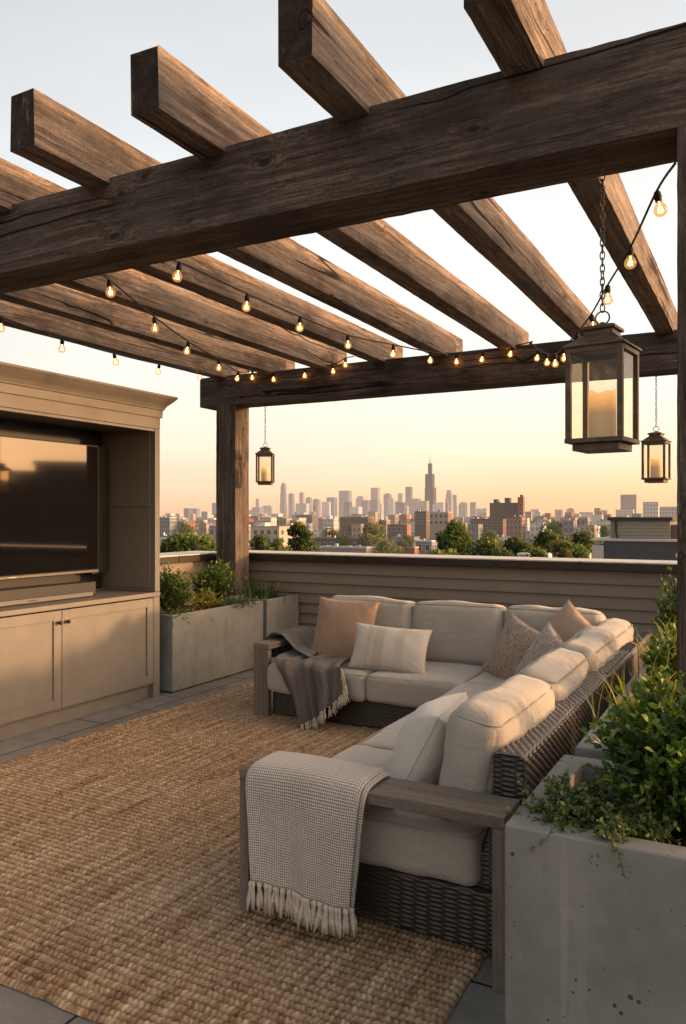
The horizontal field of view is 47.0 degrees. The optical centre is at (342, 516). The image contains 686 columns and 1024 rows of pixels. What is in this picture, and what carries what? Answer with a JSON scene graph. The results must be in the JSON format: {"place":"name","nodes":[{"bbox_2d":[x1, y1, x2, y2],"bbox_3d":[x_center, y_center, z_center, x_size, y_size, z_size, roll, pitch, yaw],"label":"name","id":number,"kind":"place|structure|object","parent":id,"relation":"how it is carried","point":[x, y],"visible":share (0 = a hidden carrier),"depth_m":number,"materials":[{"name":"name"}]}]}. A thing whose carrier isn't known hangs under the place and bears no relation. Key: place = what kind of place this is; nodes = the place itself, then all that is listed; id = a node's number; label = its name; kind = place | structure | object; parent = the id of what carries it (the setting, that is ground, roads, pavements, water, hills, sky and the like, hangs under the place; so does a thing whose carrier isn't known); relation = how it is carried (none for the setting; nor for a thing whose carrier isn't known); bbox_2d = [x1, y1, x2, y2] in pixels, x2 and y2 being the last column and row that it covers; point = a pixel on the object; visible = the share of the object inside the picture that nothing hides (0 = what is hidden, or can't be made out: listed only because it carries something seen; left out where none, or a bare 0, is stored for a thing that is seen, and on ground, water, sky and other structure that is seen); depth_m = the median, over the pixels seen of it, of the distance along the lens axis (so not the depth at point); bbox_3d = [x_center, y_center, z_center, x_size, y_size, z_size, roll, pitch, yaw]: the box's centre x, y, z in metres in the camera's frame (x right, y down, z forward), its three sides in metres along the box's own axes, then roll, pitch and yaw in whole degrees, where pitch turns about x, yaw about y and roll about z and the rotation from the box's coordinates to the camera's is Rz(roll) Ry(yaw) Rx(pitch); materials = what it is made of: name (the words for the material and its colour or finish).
{"place":"outdoors","nodes":[
{"label":"outdoors","id":0,"kind":"place"},
{"bbox_2d":[160,516,176,534],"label":"glass building","id":1,"kind":"structure","parent":0,"point":[167,525],"depth_m":328.26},
{"bbox_2d":[198,524,212,534],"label":"building","id":2,"kind":"structure","parent":0,"point":[203,529],"depth_m":415.54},
{"bbox_2d":[209,525,250,548],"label":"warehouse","id":3,"kind":"structure","parent":0,"point":[212,530],"depth_m":259.34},
{"bbox_2d":[0,668,504,1023],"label":"terrace floor","id":4,"kind":"structure","parent":0,"point":[480,1001],"depth_m":5.11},
{"bbox_2d":[0,361,177,740],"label":"media cabinet","id":5,"kind":"object","parent":4,"relation":"on","point":[63,660],"visible":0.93,"depth_m":6.27,"materials":[{"name":"beige paint"}]},
{"bbox_2d":[0,581,95,606],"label":"soundbar","id":6,"kind":"object","parent":5,"relation":"on","point":[34,594],"visible":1,"depth_m":5.97,"materials":[{"name":"grey plastic"}]},
{"bbox_2d":[0,436,107,579],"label":"television","id":7,"kind":"object","parent":5,"relation":"attached to","point":[53,508],"visible":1,"depth_m":6.28,"materials":[{"name":"glass"}]},
{"bbox_2d":[97,551,215,600],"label":"parapet wall","id":8,"kind":"structure","parent":4,"relation":"on","point":[188,562],"depth_m":8.69,"materials":[{"name":"beige"}]},
{"bbox_2d":[160,598,262,691],"bbox_3d":[-1.417,1.208,7.649,0.595,0.685,1.420,0,0,28],"label":"concrete planter","id":9,"kind":"object","parent":4,"relation":"on","point":[202,647],"visible":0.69,"depth_m":7.33,"materials":[{"name":"concrete"}]},
{"bbox_2d":[159,562,192,611],"bbox_3d":[-1.605,0.696,7.267,0.475,0.549,0.479,0,0,-23],"label":"boxwood shrub","id":10,"kind":"object","parent":9,"relation":"on","point":[173,593],"visible":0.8,"depth_m":7.22,"materials":[{"name":"green plant"}]},
{"bbox_2d":[160,606,212,627],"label":"trailing plant","id":11,"kind":"object","parent":9,"relation":"on","point":[177,611],"visible":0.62,"depth_m":7.09,"materials":[{"name":"green plant"}]},
{"bbox_2d":[185,587,223,610],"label":"golden shrub","id":12,"kind":"object","parent":9,"relation":"on","point":[198,601],"visible":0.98,"depth_m":7.45,"materials":[{"name":"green plant"}]},
{"bbox_2d":[188,556,238,608],"bbox_3d":[-1.287,0.695,7.894,0.483,0.598,0.579,0,0,28],"label":"boxwood shrub","id":13,"kind":"object","parent":9,"relation":"on","point":[218,581],"visible":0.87,"depth_m":7.81,"materials":[{"name":"green plant"}]},
{"bbox_2d":[210,594,267,608],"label":"trailing plant","id":14,"kind":"object","parent":9,"relation":"on","point":[243,600],"visible":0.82,"depth_m":7.82,"materials":[{"name":"green plant"}]},
{"bbox_2d":[0,681,490,1023],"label":"jute rug","id":15,"kind":"object","parent":4,"relation":"on","point":[120,873],"visible":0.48,"depth_m":3.10,"materials":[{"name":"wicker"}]},
{"bbox_2d":[240,595,650,992],"bbox_3d":[0.180,1.099,4.796,2.750,0.901,3.631,0,0,28],"label":"sectional sofa","id":16,"kind":"object","parent":15,"relation":"on","point":[432,860],"visible":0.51,"depth_m":2.98,"materials":[{"name":"fabric"}]},
{"bbox_2d":[266,626,350,729],"bbox_3d":[-0.224,1.218,6.088,0.977,0.616,0.864,0,0,28],"label":"throw blanket","id":17,"kind":"object","parent":16,"relation":"on","point":[316,685],"visible":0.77,"depth_m":5.72,"materials":[{"name":"grey fabric"}]},
{"bbox_2d":[245,751,394,938],"bbox_3d":[-0.098,1.207,2.970,0.506,0.556,0.322,0,0,28],"label":"throw blanket","id":18,"kind":"object","parent":16,"relation":"on","point":[305,813],"visible":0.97,"depth_m":2.86,"materials":[{"name":"fabric"}]},
{"bbox_2d":[312,597,379,657],"bbox_3d":[0.008,0.895,6.151,0.517,0.517,0.172,2,-19,23],"label":"throw pillow","id":19,"kind":"object","parent":16,"relation":"on","point":[335,633],"visible":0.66,"depth_m":6.10,"materials":[{"name":"fabric"}]},
{"bbox_2d":[348,622,431,673],"bbox_3d":[0.341,0.965,5.753,0.587,0.342,0.164,3,-23,20],"label":"throw pillow","id":20,"kind":"object","parent":16,"relation":"on","point":[403,650],"visible":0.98,"depth_m":5.69,"materials":[{"name":"fabric"}]},
{"bbox_2d":[389,692,467,784],"bbox_3d":[0.377,0.968,3.369,0.274,0.397,0.647,28,5,18],"label":"throw pillow","id":21,"kind":"object","parent":16,"relation":"on","point":[418,753],"visible":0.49,"depth_m":3.10,"materials":[{"name":"beige fabric"}]},
{"bbox_2d":[481,613,539,679],"bbox_3d":[1.199,0.958,5.477,0.173,0.467,0.467,28,2,-29],"label":"throw pillow","id":22,"kind":"object","parent":16,"relation":"on","point":[515,639],"visible":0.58,"depth_m":5.45,"materials":[{"name":"fabric"}]},
{"bbox_2d":[513,622,563,675],"bbox_3d":[1.275,0.960,5.043,0.174,0.467,0.467,27,12,-12],"label":"throw pillow","id":23,"kind":"object","parent":16,"relation":"on","point":[547,639],"visible":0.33,"depth_m":5.06,"materials":[{"name":"fabric"}]},
{"bbox_2d":[550,600,592,642],"bbox_3d":[1.542,0.895,5.435,0.174,0.487,0.487,30,13,-36],"label":"throw pillow","id":24,"kind":"object","parent":16,"relation":"on","point":[568,621],"visible":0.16,"depth_m":5.43,"materials":[{"name":"beige fabric"}]},
{"bbox_2d":[224,593,297,662],"bbox_3d":[-0.886,1.208,8.573,0.560,0.685,0.630,0,0,28],"label":"concrete planter","id":25,"kind":"object","parent":4,"relation":"on","point":[279,614],"visible":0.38,"depth_m":8.39,"materials":[{"name":"concrete"}]},
{"bbox_2d":[238,576,293,602],"bbox_3d":[-0.837,0.788,8.499,0.698,0.285,0.709,0,0,28],"label":"plant","id":26,"kind":"object","parent":25,"relation":"on","point":[262,592],"visible":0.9,"depth_m":8.49,"materials":[{"name":"green plant"}]},
{"bbox_2d":[0,0,685,700],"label":"pergola","id":27,"kind":"object","parent":4,"relation":"on","point":[542,108],"visible":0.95,"depth_m":3.57,"materials":[{"name":"brown wood"}]},
{"bbox_2d":[0,316,200,376],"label":"string light","id":28,"kind":"object","parent":27,"relation":"hanging from","point":[62,339],"visible":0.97,"depth_m":5.99,"materials":[{"name":"black rubber"}]},
{"bbox_2d":[98,274,250,379],"bbox_3d":[-1.106,-1.370,6.310,0.072,0.425,4.561,0,0,3],"label":"string light","id":29,"kind":"object","parent":27,"relation":"hanging from","point":[110,283],"visible":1,"depth_m":4.98,"materials":[{"name":"black rubber"}]},
{"bbox_2d":[255,404,274,484],"bbox_3d":[-0.858,-0.795,8.694,0.200,0.897,0.200,0,0,2],"label":"hanging lantern","id":30,"kind":"object","parent":27,"relation":"hanging from","point":[265,451],"visible":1,"depth_m":8.65,"materials":[{"name":"brown metal"}]},
{"bbox_2d":[247,356,353,380],"bbox_3d":[-0.461,-1.529,8.284,1.307,0.183,0.073,0,0,28],"label":"string light","id":31,"kind":"object","parent":27,"relation":"hanging from","point":[304,369],"visible":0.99,"depth_m":8.24,"materials":[{"name":"black rubber"}]},
{"bbox_2d":[162,260,443,361],"bbox_3d":[0.130,-1.353,5.646,0.222,0.421,4.145,0,0,27],"label":"string light","id":32,"kind":"object","parent":27,"relation":"hanging from","point":[179,268],"visible":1,"depth_m":4.76,"materials":[{"name":"black rubber"}]},
{"bbox_2d":[446,341,532,362],"bbox_3d":[1.341,-1.505,7.313,0.843,0.151,0.060,0,0,28],"label":"string light","id":33,"kind":"object","parent":27,"relation":"hanging from","point":[482,354],"visible":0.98,"depth_m":7.33,"materials":[{"name":"black rubber"}]},
{"bbox_2d":[562,159,641,453],"bbox_3d":[0.897,-0.730,2.725,0.210,1.012,0.210,0,0,36],"label":"hanging lantern","id":34,"kind":"object","parent":27,"relation":"hanging from","point":[602,341],"visible":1,"depth_m":2.69,"materials":[{"name":"brown metal"}]},
{"bbox_2d":[529,162,676,365],"bbox_3d":[1.448,-1.311,5.019,0.072,0.609,4.578,0,0,7],"label":"string light","id":35,"kind":"object","parent":27,"relation":"hanging from","point":[657,197],"visible":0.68,"depth_m":3.48,"materials":[{"name":"black rubber"}]},
{"bbox_2d":[640,373,671,482],"bbox_3d":[2.699,-0.761,6.794,0.210,0.944,0.210,0,0,36],"label":"hanging lantern","id":36,"kind":"object","parent":27,"relation":"hanging from","point":[654,470],"visible":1,"depth_m":6.76,"materials":[{"name":"brown metal"}]},
{"bbox_2d":[249,550,676,652],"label":"parapet wall","id":37,"kind":"structure","parent":4,"relation":"on","point":[624,589],"depth_m":7.84,"materials":[{"name":"beige"}]},
{"bbox_2d":[505,755,685,1023],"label":"concrete planter","id":38,"kind":"object","parent":4,"relation":"on","point":[593,935],"visible":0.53,"depth_m":1.94,"materials":[{"name":"concrete"}]},
{"bbox_2d":[502,765,680,879],"bbox_3d":[0.638,0.791,2.101,0.410,0.164,0.515,0,0,-23],"label":"trailing plant","id":39,"kind":"object","parent":38,"relation":"on","point":[583,806],"visible":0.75,"depth_m":2.04,"materials":[{"name":"green plant"}]},
{"bbox_2d":[578,665,685,837],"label":"boxwood shrub","id":40,"kind":"object","parent":38,"relation":"on","point":[650,757],"visible":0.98,"depth_m":2.10,"materials":[{"name":"green plant"}]},
{"bbox_2d":[575,703,647,760],"bbox_3d":[1.109,1.173,2.965,0.313,0.755,0.725,0,0,28],"label":"concrete planter","id":41,"kind":"object","parent":4,"relation":"on","point":[586,750],"visible":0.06,"depth_m":2.72,"materials":[{"name":"concrete"}]},
{"bbox_2d":[570,650,676,728],"bbox_3d":[1.151,0.697,3.082,0.438,0.325,0.590,0,0,-3],"label":"grass clump","id":42,"kind":"object","parent":41,"relation":"on","point":[623,687],"visible":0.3,"depth_m":3.06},
{"bbox_2d":[616,645,676,703],"bbox_3d":[1.739,1.173,4.145,0.313,0.755,1.750,0,0,28],"label":"concrete planter","id":43,"kind":"object","parent":4,"relation":"on","point":[642,670],"depth_m":3.76,"materials":[{"name":"concrete"}]},
{"bbox_2d":[630,616,676,696],"bbox_3d":[1.713,0.697,4.094,0.428,0.326,1.489,0,0,28],"label":"grass clump","id":44,"kind":"object","parent":43,"relation":"on","point":[675,636],"visible":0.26,"depth_m":3.96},
{"bbox_2d":[638,622,676,698],"bbox_3d":[1.515,0.700,3.666,0.270,0.401,0.503,0,0,28],"label":"leafy shrub","id":45,"kind":"object","parent":43,"relation":"on","point":[662,655],"visible":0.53,"depth_m":3.63,"materials":[{"name":"green plant"}]},
{"bbox_2d":[651,553,676,641],"bbox_3d":[2.016,0.558,4.645,0.374,0.684,0.522,0,0,28],"label":"leafy shrub","id":46,"kind":"object","parent":43,"relation":"on","point":[665,615],"visible":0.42,"depth_m":4.66,"materials":[{"name":"green plant"}]},
{"bbox_2d":[260,517,276,525],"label":"building","id":47,"kind":"structure","parent":0,"point":[272,521],"depth_m":450.89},
{"bbox_2d":[280,478,286,517],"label":"tower","id":48,"kind":"structure","parent":0,"point":[283,502],"depth_m":3293.43,"materials":[{"name":"grey glass"}]},
{"bbox_2d":[288,493,294,517],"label":"tower","id":49,"kind":"structure","parent":0,"point":[291,503],"depth_m":3095.38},
{"bbox_2d":[296,503,308,514],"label":"tower","id":50,"kind":"structure","parent":0,"point":[302,508],"depth_m":2689.51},
{"bbox_2d":[296,514,317,532],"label":"building","id":51,"kind":"structure","parent":0,"point":[312,518],"depth_m":595.69,"materials":[{"name":"brick"}]},
{"bbox_2d":[322,502,330,517],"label":"tower","id":52,"kind":"structure","parent":0,"point":[326,508],"depth_m":2794.47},
{"bbox_2d":[322,519,337,530],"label":"building","id":53,"kind":"structure","parent":0,"point":[332,523],"depth_m":612.53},
{"bbox_2d":[326,497,336,515],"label":"tower","id":54,"kind":"structure","parent":0,"point":[333,500],"depth_m":3085.50,"materials":[{"name":"grey glass"}]},
{"bbox_2d":[0,0,685,516],"label":"sky","id":55,"kind":"structure","parent":0,"point":[487,445],"materials":[{"name":"beige"}]},
{"bbox_2d":[339,491,351,518],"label":"tower","id":56,"kind":"structure","parent":0,"point":[345,496],"depth_m":2991.14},
{"bbox_2d":[340,515,373,535],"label":"loft building","id":57,"kind":"structure","parent":0,"point":[345,522],"depth_m":497.84,"materials":[{"name":"brick"}]},
{"bbox_2d":[352,524,363,536],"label":"building","id":58,"kind":"structure","parent":0,"point":[357,529],"depth_m":409.00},
{"bbox_2d":[361,500,369,514],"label":"tower","id":59,"kind":"structure","parent":0,"point":[365,505],"depth_m":2990.62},
{"bbox_2d":[370,500,379,514],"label":"tower","id":60,"kind":"structure","parent":0,"point":[374,505],"depth_m":2690.77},
{"bbox_2d":[371,488,379,499],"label":"tower","id":61,"kind":"structure","parent":0,"point":[375,493],"depth_m":3289.38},
{"bbox_2d":[383,493,391,515],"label":"tower","id":62,"kind":"structure","parent":0,"point":[386,496],"depth_m":3192.46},
{"bbox_2d":[388,498,394,514],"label":"tower","id":63,"kind":"structure","parent":0,"point":[391,506],"depth_m":2793.57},
{"bbox_2d":[183,517,609,553],"bbox_3d":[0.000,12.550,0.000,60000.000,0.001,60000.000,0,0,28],"label":"city ground","id":64,"kind":"structure","parent":0,"point":[527,535],"depth_m":488.80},
{"bbox_2d":[178,522,195,532],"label":"tree","id":65,"kind":"object","parent":64,"relation":"on","point":[187,527],"visible":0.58,"depth_m":328.84,"materials":[{"name":"green plant"}]},
{"bbox_2d":[160,531,215,552],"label":"tree","id":66,"kind":"object","parent":64,"relation":"on","point":[184,541],"visible":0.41,"depth_m":94.18,"materials":[{"name":"green plant"}]},
{"bbox_2d":[249,533,269,550],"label":"tree","id":67,"kind":"object","parent":64,"relation":"on","point":[258,540],"visible":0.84,"depth_m":91.74,"materials":[{"name":"green plant"}]},
{"bbox_2d":[251,523,294,548],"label":"apartment house","id":68,"kind":"structure","parent":64,"relation":"on","point":[269,530],"depth_m":293.60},
{"bbox_2d":[269,537,285,550],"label":"tree","id":69,"kind":"object","parent":64,"relation":"on","point":[277,544],"visible":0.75,"depth_m":139.67,"materials":[{"name":"green plant"}]},
{"bbox_2d":[286,521,313,550],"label":"tree","id":70,"kind":"object","parent":64,"relation":"on","point":[299,529],"visible":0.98,"depth_m":149.11,"materials":[{"name":"green plant"}]},
{"bbox_2d":[289,536,321,551],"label":"tree","id":71,"kind":"object","parent":64,"relation":"on","point":[307,549],"visible":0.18,"depth_m":148.46,"materials":[{"name":"green plant"}]},
{"bbox_2d":[320,527,339,536],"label":"tree","id":72,"kind":"object","parent":64,"relation":"on","point":[333,532],"visible":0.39,"depth_m":259.29,"materials":[{"name":"green plant"}]},
{"bbox_2d":[309,536,357,551],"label":"flat roof shop","id":73,"kind":"structure","parent":64,"relation":"on","point":[324,541],"depth_m":239.68},
{"bbox_2d":[332,533,353,545],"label":"tree","id":74,"kind":"object","parent":64,"relation":"on","point":[344,541],"visible":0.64,"depth_m":185.93,"materials":[{"name":"green plant"}]},
{"bbox_2d":[320,544,375,552],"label":"flat roof shop","id":75,"kind":"structure","parent":64,"relation":"on","point":[350,549],"depth_m":177.93,"materials":[{"name":"brick"}]},
{"bbox_2d":[355,521,385,552],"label":"tree","id":76,"kind":"object","parent":64,"relation":"on","point":[370,535],"visible":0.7,"depth_m":183.66,"materials":[{"name":"green plant"}]},
{"bbox_2d":[377,538,404,553],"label":"tree","id":77,"kind":"object","parent":64,"relation":"on","point":[385,545],"visible":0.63,"depth_m":177.95,"materials":[{"name":"green plant"}]},
{"bbox_2d":[390,544,418,553],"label":"brick shop","id":78,"kind":"structure","parent":64,"relation":"on","point":[412,549],"depth_m":187.78},
{"bbox_2d":[396,534,414,550],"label":"tree","id":79,"kind":"object","parent":64,"relation":"on","point":[405,543],"visible":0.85,"depth_m":189.62,"materials":[{"name":"green plant"}]},
{"bbox_2d":[415,539,436,554],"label":"gabled house","id":80,"kind":"structure","parent":64,"relation":"on","point":[425,545],"depth_m":228.20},
{"bbox_2d":[427,548,459,554],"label":"tree","id":81,"kind":"object","parent":64,"relation":"on","point":[439,552],"visible":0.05,"depth_m":98.74,"materials":[{"name":"green plant"}]},
{"bbox_2d":[435,519,473,555],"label":"tree","id":82,"kind":"object","parent":64,"relation":"on","point":[455,535],"visible":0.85,"depth_m":127.31,"materials":[{"name":"green plant"}]},
{"bbox_2d":[464,536,503,555],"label":"tree","id":83,"kind":"object","parent":64,"relation":"on","point":[484,546],"visible":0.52,"depth_m":118.67,"materials":[{"name":"green plant"}]},
{"bbox_2d":[492,547,514,556],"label":"tree","id":84,"kind":"object","parent":64,"relation":"on","point":[501,552],"visible":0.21,"depth_m":109.82,"materials":[{"name":"green plant"}]},
{"bbox_2d":[502,535,534,556],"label":"tree","id":85,"kind":"object","parent":64,"relation":"on","point":[516,545],"visible":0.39,"depth_m":123.60,"materials":[{"name":"green plant"}]},
{"bbox_2d":[517,495,524,516],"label":"brick tower","id":86,"kind":"structure","parent":64,"relation":"on","point":[521,505],"depth_m":468.41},
{"bbox_2d":[527,548,548,556],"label":"tree","id":87,"kind":"object","parent":64,"relation":"on","point":[536,552],"visible":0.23,"depth_m":115.56,"materials":[{"name":"green plant"}]},
{"bbox_2d":[540,520,561,535],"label":"tree","id":88,"kind":"object","parent":64,"relation":"on","point":[555,526],"visible":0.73,"depth_m":417.74,"materials":[{"name":"green plant"}]},
{"bbox_2d":[533,529,569,552],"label":"tree","id":89,"kind":"object","parent":64,"relation":"on","point":[546,536],"visible":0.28,"depth_m":163.80,"materials":[{"name":"green plant"}]},
{"bbox_2d":[551,540,573,557],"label":"tree","id":90,"kind":"object","parent":64,"relation":"on","point":[563,549],"visible":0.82,"depth_m":109.65,"materials":[{"name":"green plant"}]},
{"bbox_2d":[564,530,596,555],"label":"tree","id":91,"kind":"object","parent":64,"relation":"on","point":[582,538],"visible":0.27,"depth_m":148.98,"materials":[{"name":"green plant"}]},
{"bbox_2d":[569,542,591,557],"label":"tree","id":92,"kind":"object","parent":64,"relation":"on","point":[577,549],"visible":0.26,"depth_m":112.87,"materials":[{"name":"green plant"}]},
{"bbox_2d":[596,525,609,536],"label":"tree","id":93,"kind":"object","parent":64,"relation":"on","point":[604,532],"visible":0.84,"depth_m":299.54,"materials":[{"name":"green plant"}]},
{"bbox_2d":[387,521,410,540],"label":"brown building","id":94,"kind":"structure","parent":0,"point":[397,529],"depth_m":358.11,"materials":[{"name":"brick"}]},
{"bbox_2d":[396,502,406,514],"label":"tower","id":95,"kind":"structure","parent":0,"point":[400,507],"depth_m":2589.46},
{"bbox_2d":[392,534,419,545],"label":"grey shed","id":96,"kind":"structure","parent":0,"point":[394,538],"depth_m":258.87,"materials":[{"name":"concrete"}]},
{"bbox_2d":[407,499,420,514],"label":"tower","id":97,"kind":"structure","parent":0,"point":[413,504],"depth_m":2789.60,"materials":[{"name":"grey glass"}]},
{"bbox_2d":[415,509,429,539],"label":"brick building","id":98,"kind":"structure","parent":0,"point":[422,524],"depth_m":417.72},
{"bbox_2d":[425,457,435,511],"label":"skyscraper","id":99,"kind":"structure","parent":0,"point":[430,492],"depth_m":3287.98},
{"bbox_2d":[430,509,451,538],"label":"beige building","id":100,"kind":"structure","parent":0,"point":[439,520],"depth_m":437.84,"materials":[{"name":"concrete"}]},
{"bbox_2d":[445,490,452,518],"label":"tower","id":101,"kind":"structure","parent":0,"point":[449,498],"depth_m":3191.93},
{"bbox_2d":[467,524,482,540],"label":"building","id":102,"kind":"structure","parent":0,"point":[476,529],"depth_m":405.73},
{"bbox_2d":[470,517,505,536],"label":"long building","id":103,"kind":"structure","parent":0,"point":[498,526],"depth_m":445.10,"materials":[{"name":"brick"}]},
{"bbox_2d":[490,498,517,518],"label":"brick building","id":104,"kind":"structure","parent":0,"point":[507,508],"depth_m":476.38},
{"bbox_2d":[506,515,524,538],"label":"brick building","id":105,"kind":"structure","parent":0,"point":[515,526],"depth_m":426.75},
{"bbox_2d":[530,523,545,538],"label":"building","id":106,"kind":"structure","parent":0,"point":[534,529],"depth_m":427.18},
{"bbox_2d":[562,520,574,540],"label":"building","id":107,"kind":"structure","parent":0,"point":[568,527],"depth_m":402.43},
{"bbox_2d":[580,525,596,537],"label":"building","id":108,"kind":"structure","parent":0,"point":[590,528],"depth_m":401.29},
{"bbox_2d":[621,494,637,512],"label":"tower","id":109,"kind":"structure","parent":0,"point":[629,502],"depth_m":1293.39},
{"bbox_2d":[590,517,676,560],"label":"neighbour building","id":110,"kind":"structure","parent":0,"point":[644,538],"depth_m":45.78,"materials":[{"name":"concrete"}]},
{"bbox_2d":[643,502,658,516],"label":"tower","id":111,"kind":"structure","parent":0,"point":[650,509],"depth_m":696.42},
{"bbox_2d":[659,507,676,516],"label":"tower","id":112,"kind":"structure","parent":0,"point":[667,511],"depth_m":716.27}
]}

